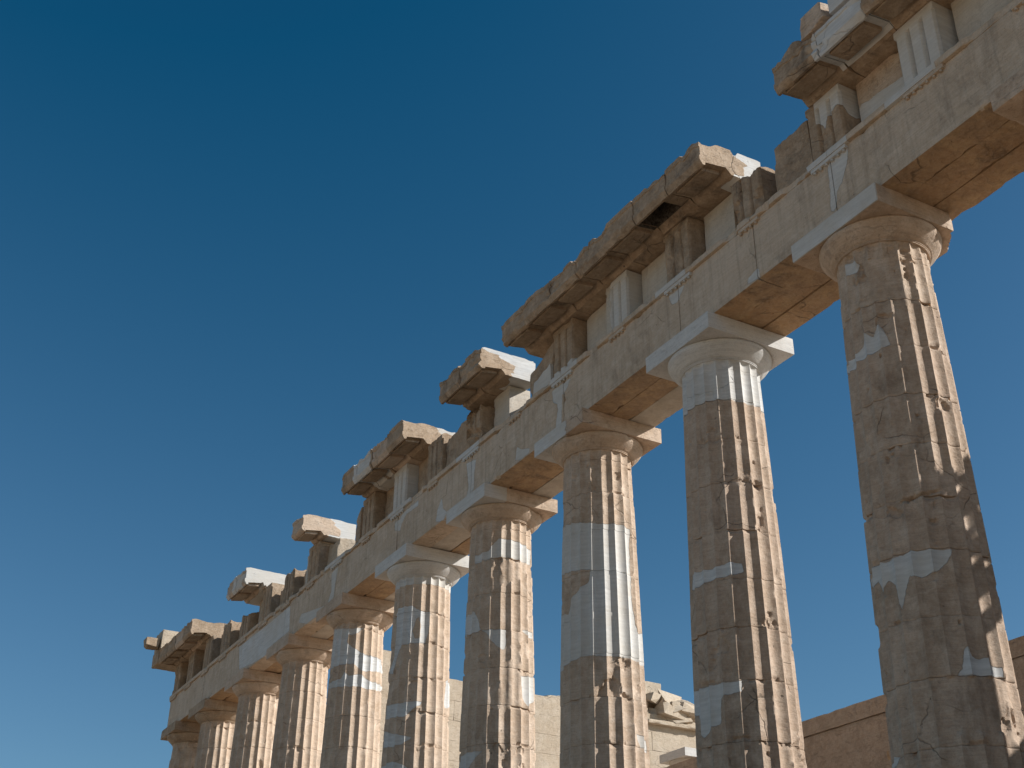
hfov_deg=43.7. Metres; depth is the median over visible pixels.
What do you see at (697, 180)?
cornice section
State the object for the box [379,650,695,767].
ruined cross wall
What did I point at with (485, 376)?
cornice section
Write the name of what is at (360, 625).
doric column
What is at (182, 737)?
doric column
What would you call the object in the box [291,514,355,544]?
cornice section
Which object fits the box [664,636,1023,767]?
long inner wall
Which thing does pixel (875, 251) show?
doric column
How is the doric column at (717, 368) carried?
on the temple platform
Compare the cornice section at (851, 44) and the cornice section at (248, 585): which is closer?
the cornice section at (851, 44)
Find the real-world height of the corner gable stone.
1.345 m
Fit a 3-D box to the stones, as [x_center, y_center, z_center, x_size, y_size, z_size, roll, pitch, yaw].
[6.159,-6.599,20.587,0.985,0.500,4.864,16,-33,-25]
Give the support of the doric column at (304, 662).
on the temple platform
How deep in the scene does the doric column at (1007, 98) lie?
17.85 m
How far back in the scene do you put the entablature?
23.83 m
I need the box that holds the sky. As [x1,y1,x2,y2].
[0,0,1023,767]
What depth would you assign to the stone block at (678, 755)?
52.26 m
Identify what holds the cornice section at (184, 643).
on the entablature
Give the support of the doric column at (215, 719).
on the temple platform
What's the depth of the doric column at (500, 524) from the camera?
28.83 m
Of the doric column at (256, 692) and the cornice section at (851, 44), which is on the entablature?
the cornice section at (851, 44)
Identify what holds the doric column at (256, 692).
on the temple platform
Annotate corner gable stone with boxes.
[144,630,178,671]
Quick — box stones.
[781,0,848,61]
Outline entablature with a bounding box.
[167,0,1023,726]
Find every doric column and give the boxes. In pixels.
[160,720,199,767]
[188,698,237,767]
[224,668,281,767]
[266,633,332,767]
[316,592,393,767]
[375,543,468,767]
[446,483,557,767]
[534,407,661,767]
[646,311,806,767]
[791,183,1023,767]
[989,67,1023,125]
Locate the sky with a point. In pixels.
(244, 244)
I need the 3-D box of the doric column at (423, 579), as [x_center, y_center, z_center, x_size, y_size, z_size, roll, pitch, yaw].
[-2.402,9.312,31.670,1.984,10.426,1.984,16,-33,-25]
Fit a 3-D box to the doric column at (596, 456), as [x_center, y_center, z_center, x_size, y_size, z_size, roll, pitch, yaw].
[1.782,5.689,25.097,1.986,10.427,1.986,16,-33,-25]
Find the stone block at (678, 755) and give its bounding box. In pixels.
[659,747,696,764]
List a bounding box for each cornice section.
[158,619,225,665]
[226,567,285,605]
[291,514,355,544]
[341,420,454,498]
[439,347,534,410]
[501,142,759,357]
[772,0,953,107]
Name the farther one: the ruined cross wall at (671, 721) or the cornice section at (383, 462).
the ruined cross wall at (671, 721)

